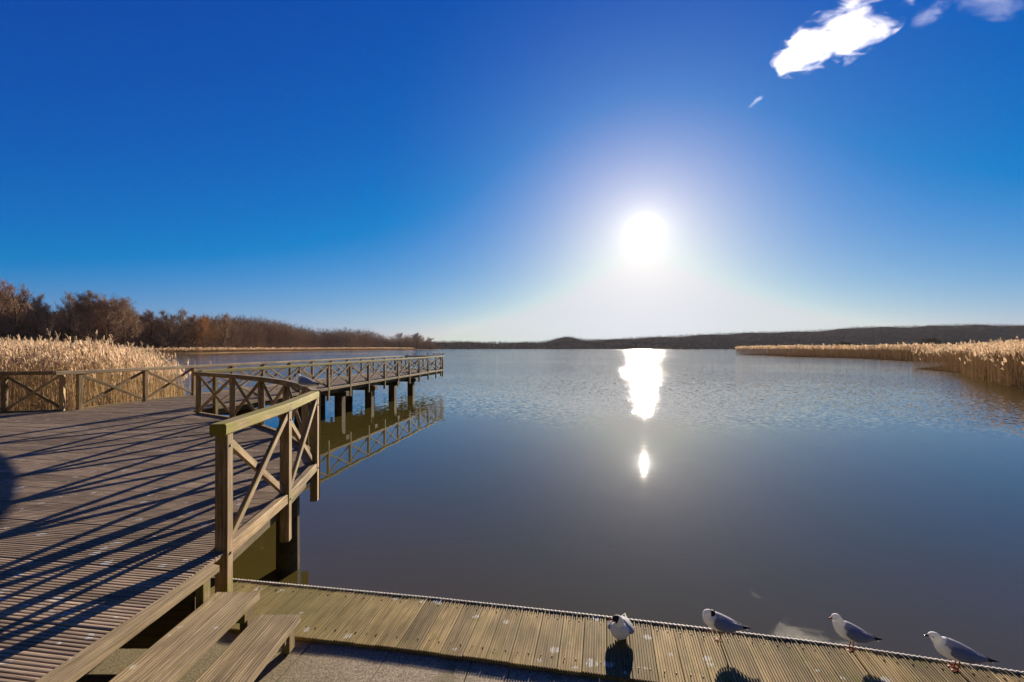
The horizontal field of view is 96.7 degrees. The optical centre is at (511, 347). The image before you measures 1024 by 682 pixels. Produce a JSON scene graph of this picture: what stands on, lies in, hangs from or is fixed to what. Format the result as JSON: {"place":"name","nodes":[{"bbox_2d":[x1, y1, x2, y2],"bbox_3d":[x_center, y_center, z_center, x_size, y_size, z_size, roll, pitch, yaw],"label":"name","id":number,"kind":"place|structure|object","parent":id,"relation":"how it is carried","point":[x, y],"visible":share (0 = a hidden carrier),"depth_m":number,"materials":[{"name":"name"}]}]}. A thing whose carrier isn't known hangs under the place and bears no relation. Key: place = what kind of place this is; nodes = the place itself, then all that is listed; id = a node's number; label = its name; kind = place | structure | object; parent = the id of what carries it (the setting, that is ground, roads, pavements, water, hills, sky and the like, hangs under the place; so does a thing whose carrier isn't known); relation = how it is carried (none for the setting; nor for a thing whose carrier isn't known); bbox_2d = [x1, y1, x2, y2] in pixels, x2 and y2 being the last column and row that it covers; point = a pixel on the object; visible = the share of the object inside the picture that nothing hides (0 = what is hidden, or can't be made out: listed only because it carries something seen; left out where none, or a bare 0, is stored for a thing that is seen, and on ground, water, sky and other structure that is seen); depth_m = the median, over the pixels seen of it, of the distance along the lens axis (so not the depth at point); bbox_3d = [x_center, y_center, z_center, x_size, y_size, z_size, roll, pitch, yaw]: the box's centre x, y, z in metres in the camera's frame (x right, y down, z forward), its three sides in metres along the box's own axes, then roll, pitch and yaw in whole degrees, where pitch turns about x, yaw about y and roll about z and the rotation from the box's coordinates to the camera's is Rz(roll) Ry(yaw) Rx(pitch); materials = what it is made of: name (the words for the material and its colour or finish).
{"place":"outdoors","nodes":[
{"label":"outdoors","id":0,"kind":"place"},
{"bbox_2d":[155,349,438,353],"bbox_3d":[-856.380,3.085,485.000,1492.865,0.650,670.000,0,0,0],"label":"meadow","id":1,"kind":"structure","parent":0,"point":[276,351],"depth_m":312.56,"materials":[{"name":"brown plant"}]},
{"bbox_2d":[0,278,25,336],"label":"bare tree","id":2,"kind":"object","parent":1,"relation":"on","point":[5,303],"visible":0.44,"depth_m":183.13,"materials":[{"name":"brown plant"}]},
{"bbox_2d":[0,283,41,344],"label":"bare tree","id":3,"kind":"object","parent":1,"relation":"on","point":[5,296],"visible":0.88,"depth_m":179.91,"materials":[{"name":"brown plant"}]},
{"bbox_2d":[20,293,55,342],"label":"bare tree","id":4,"kind":"object","parent":1,"relation":"on","point":[36,303],"visible":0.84,"depth_m":182.80,"materials":[{"name":"brown plant"}]},
{"bbox_2d":[30,302,61,341],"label":"bare tree","id":5,"kind":"object","parent":1,"relation":"on","point":[46,314],"visible":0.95,"depth_m":183.23,"materials":[{"name":"brown plant"}]},
{"bbox_2d":[41,330,84,344],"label":"shrub","id":6,"kind":"object","parent":1,"relation":"on","point":[63,334],"visible":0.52,"depth_m":189.46,"materials":[{"name":"brown plant"}]},
{"bbox_2d":[50,290,82,338],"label":"bare tree","id":7,"kind":"object","parent":1,"relation":"on","point":[67,306],"visible":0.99,"depth_m":190.18,"materials":[{"name":"brown plant"}]},
{"bbox_2d":[57,290,114,342],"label":"bare tree","id":8,"kind":"object","parent":1,"relation":"on","point":[84,297],"visible":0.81,"depth_m":198.41,"materials":[{"name":"brown plant"}]},
{"bbox_2d":[78,291,135,344],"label":"bare tree","id":9,"kind":"object","parent":1,"relation":"on","point":[111,303],"visible":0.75,"depth_m":202.88,"materials":[{"name":"brown plant"}]},
{"bbox_2d":[99,296,150,346],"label":"bare tree","id":10,"kind":"object","parent":1,"relation":"on","point":[121,318],"visible":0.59,"depth_m":212.77,"materials":[{"name":"brown plant"}]},
{"bbox_2d":[121,306,144,347],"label":"bare tree","id":11,"kind":"object","parent":1,"relation":"on","point":[134,317],"visible":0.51,"depth_m":224.00,"materials":[{"name":"brown plant"}]},
{"bbox_2d":[133,309,169,347],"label":"bare tree","id":12,"kind":"object","parent":1,"relation":"on","point":[147,320],"visible":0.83,"depth_m":238.27,"materials":[{"name":"brown plant"}]},
{"bbox_2d":[146,309,191,347],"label":"bare tree","id":13,"kind":"object","parent":1,"relation":"on","point":[171,320],"visible":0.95,"depth_m":242.95,"materials":[{"name":"brown plant"}]},
{"bbox_2d":[172,307,193,352],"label":"bare tree","id":14,"kind":"object","parent":1,"relation":"on","point":[182,313],"visible":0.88,"depth_m":250.17,"materials":[{"name":"brown plant"}]},
{"bbox_2d":[177,314,208,351],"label":"bare tree","id":15,"kind":"object","parent":1,"relation":"on","point":[192,319],"visible":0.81,"depth_m":258.04,"materials":[{"name":"brown plant"}]},
{"bbox_2d":[183,314,221,351],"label":"bare tree","id":16,"kind":"object","parent":1,"relation":"on","point":[207,331],"visible":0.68,"depth_m":266.43,"materials":[{"name":"brown plant"}]},
{"bbox_2d":[0,292,433,351],"bbox_3d":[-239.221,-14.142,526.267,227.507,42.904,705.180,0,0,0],"label":"wood","id":17,"kind":"object","parent":1,"relation":"on","point":[246,332],"visible":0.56,"depth_m":332.23,"materials":[{"name":"brown plant"}]},
{"bbox_2d":[213,313,235,351],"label":"bare tree","id":18,"kind":"object","parent":1,"relation":"on","point":[226,317],"visible":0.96,"depth_m":288.65,"materials":[{"name":"brown plant"}]},
{"bbox_2d":[41,341,440,352],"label":"undergrowth","id":19,"kind":"object","parent":1,"relation":"on","point":[406,345],"visible":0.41,"depth_m":460.12,"materials":[{"name":"brown plant"}]},
{"bbox_2d":[126,346,413,352],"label":"reed belt","id":20,"kind":"object","parent":1,"relation":"on","point":[200,349],"visible":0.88,"depth_m":310.73,"materials":[{"name":"beige plant"}]},
{"bbox_2d":[393,333,406,344],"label":"bare tree","id":21,"kind":"object","parent":1,"relation":"on","point":[399,340],"visible":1,"depth_m":619.83,"materials":[{"name":"brown plant"}]},
{"bbox_2d":[409,333,423,348],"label":"bare tree","id":22,"kind":"object","parent":1,"relation":"on","point":[417,337],"visible":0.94,"depth_m":676.89,"materials":[{"name":"brown plant"}]},
{"bbox_2d":[424,337,435,347],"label":"bare tree","id":23,"kind":"object","parent":1,"relation":"on","point":[430,339],"visible":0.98,"depth_m":717.07,"materials":[{"name":"brown plant"}]},
{"bbox_2d":[0,0,1023,343],"label":"sky","id":24,"kind":"structure","parent":0,"point":[482,171],"materials":[{"name":"blue"}]},
{"bbox_2d":[146,349,1023,681],"bbox_3d":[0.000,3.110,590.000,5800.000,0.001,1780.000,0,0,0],"label":"lake water","id":25,"kind":"structure","parent":0,"point":[800,497],"depth_m":9.76,"materials":[{"name":"blue liquid"}]},
{"bbox_2d":[0,408,309,681],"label":"boardwalk","id":26,"kind":"structure","parent":25,"relation":"in","point":[107,520],"depth_m":4.83,"materials":[{"name":"brown wood"}]},
{"bbox_2d":[0,371,65,412],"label":"railing","id":27,"kind":"object","parent":26,"relation":"attached to","point":[5,407],"visible":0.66,"depth_m":12.36,"materials":[{"name":"brown wood"}]},
{"bbox_2d":[194,372,320,497],"bbox_3d":[-5.481,1.459,9.664,7.595,1.622,0.640,0,0,44],"label":"railing","id":28,"kind":"object","parent":26,"relation":"attached to","point":[232,410],"visible":0.56,"depth_m":10.12,"materials":[{"name":"brown wood"}]},
{"bbox_2d":[209,391,318,592],"bbox_3d":[-2.686,1.459,5.333,0.191,1.622,2.995,0,0,-9],"label":"railing","id":29,"kind":"object","parent":26,"relation":"attached to","point":[231,538],"visible":0.95,"depth_m":4.58,"materials":[{"name":"wood"}]},
{"bbox_2d":[294,373,321,392],"bbox_3d":[-2.929,0.511,6.508,0.451,0.274,0.212,0,0,37],"label":"gull","id":30,"kind":"object","parent":29,"relation":"on","point":[303,381],"visible":1,"depth_m":6.46,"materials":[{"name":"grey"}]},
{"bbox_2d":[90,370,441,426],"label":"jetty","id":31,"kind":"object","parent":25,"relation":"in","point":[188,403],"visible":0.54,"depth_m":19.80,"materials":[{"name":"brown wood"}]},
{"bbox_2d":[52,356,402,409],"bbox_3d":[-10.527,1.459,24.212,0.135,1.622,24.208,0,0,8],"label":"railing","id":32,"kind":"object","parent":31,"relation":"attached to","point":[80,375],"visible":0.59,"depth_m":15.60,"materials":[{"name":"brown wood"}]},
{"bbox_2d":[198,356,443,414],"bbox_3d":[-7.111,1.459,24.266,0.135,1.622,23.076,0,0,8],"label":"railing","id":33,"kind":"object","parent":31,"relation":"attached to","point":[216,406],"visible":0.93,"depth_m":19.70,"materials":[{"name":"brown wood"}]},
{"bbox_2d":[405,356,441,375],"bbox_3d":[-7.044,1.459,36.154,2.997,1.622,0.135,0,0,8],"label":"railing","id":34,"kind":"object","parent":31,"relation":"attached to","point":[440,368],"visible":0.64,"depth_m":36.11,"materials":[{"name":"brown wood"}]},
{"bbox_2d":[195,577,1023,681],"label":"landing stage","id":35,"kind":"object","parent":25,"relation":"in","point":[505,634],"visible":0.9,"depth_m":3.54,"materials":[{"name":"wood"}]},
{"bbox_2d":[76,628,658,681],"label":"walkway","id":36,"kind":"structure","parent":35,"relation":"on","point":[305,661],"depth_m":3.31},
{"bbox_2d":[35,564,300,681],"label":"wooden steps","id":37,"kind":"structure","parent":36,"relation":"on","point":[175,634],"depth_m":3.10,"materials":[{"name":"brown wood"}]},
{"bbox_2d":[608,613,633,639],"bbox_3d":[0.887,2.188,3.673,0.205,0.206,0.382,0,0,22],"label":"gull","id":38,"kind":"object","parent":35,"relation":"on","point":[621,627],"visible":1,"depth_m":3.53,"materials":[{"name":"white"}]},
{"bbox_2d":[702,609,751,640],"bbox_3d":[1.682,2.185,3.590,0.340,0.230,0.189,0,0,-13],"label":"gull","id":39,"kind":"object","parent":35,"relation":"on","point":[715,620],"visible":1,"depth_m":3.54,"materials":[{"name":"white"}]},
{"bbox_2d":[828,613,882,651],"bbox_3d":[2.605,2.172,3.454,0.322,0.257,0.188,0,0,42],"label":"gull","id":40,"kind":"object","parent":35,"relation":"on","point":[849,631],"visible":1,"depth_m":3.43,"materials":[{"name":"white"}]},
{"bbox_2d":[923,631,999,671],"bbox_3d":[3.192,2.180,3.240,0.391,0.240,0.194,0,0,44],"label":"gull","id":41,"kind":"object","parent":35,"relation":"on","point":[954,650],"visible":1,"depth_m":3.22,"materials":[{"name":"white"}]},
{"bbox_2d":[297,325,1023,348],"bbox_3d":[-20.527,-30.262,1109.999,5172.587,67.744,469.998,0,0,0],"label":"hills","id":42,"kind":"structure","parent":0,"point":[986,332],"depth_m":1026.84,"materials":[{"name":"plant"}]},
{"bbox_2d":[398,323,1023,348],"bbox_3d":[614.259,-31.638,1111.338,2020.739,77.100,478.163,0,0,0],"label":"hill wood","id":43,"kind":"object","parent":42,"relation":"on","point":[505,344],"visible":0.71,"depth_m":1066.48,"materials":[{"name":"plant"}]},
{"bbox_2d":[736,342,973,361],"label":"marsh ground","id":44,"kind":"structure","parent":0,"point":[886,358],"depth_m":140.38,"materials":[{"name":"beige plant"}]},
{"bbox_2d":[918,338,947,344],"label":"shrub","id":45,"kind":"object","parent":44,"relation":"on","point":[932,340],"visible":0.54,"depth_m":224.72,"materials":[{"name":"brown plant"}]},
{"bbox_2d":[907,336,1023,388],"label":"reed bed","id":46,"kind":"object","parent":0,"point":[1000,360],"visible":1,"depth_m":44.62,"materials":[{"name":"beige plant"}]},
{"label":"marsh ground","id":47,"kind":"structure","parent":0,"visible":0},
{"bbox_2d":[0,328,211,410],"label":"reed bed","id":48,"kind":"object","parent":47,"relation":"on","point":[31,355],"visible":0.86,"depth_m":15.43,"materials":[{"name":"beige plant"}]}
]}

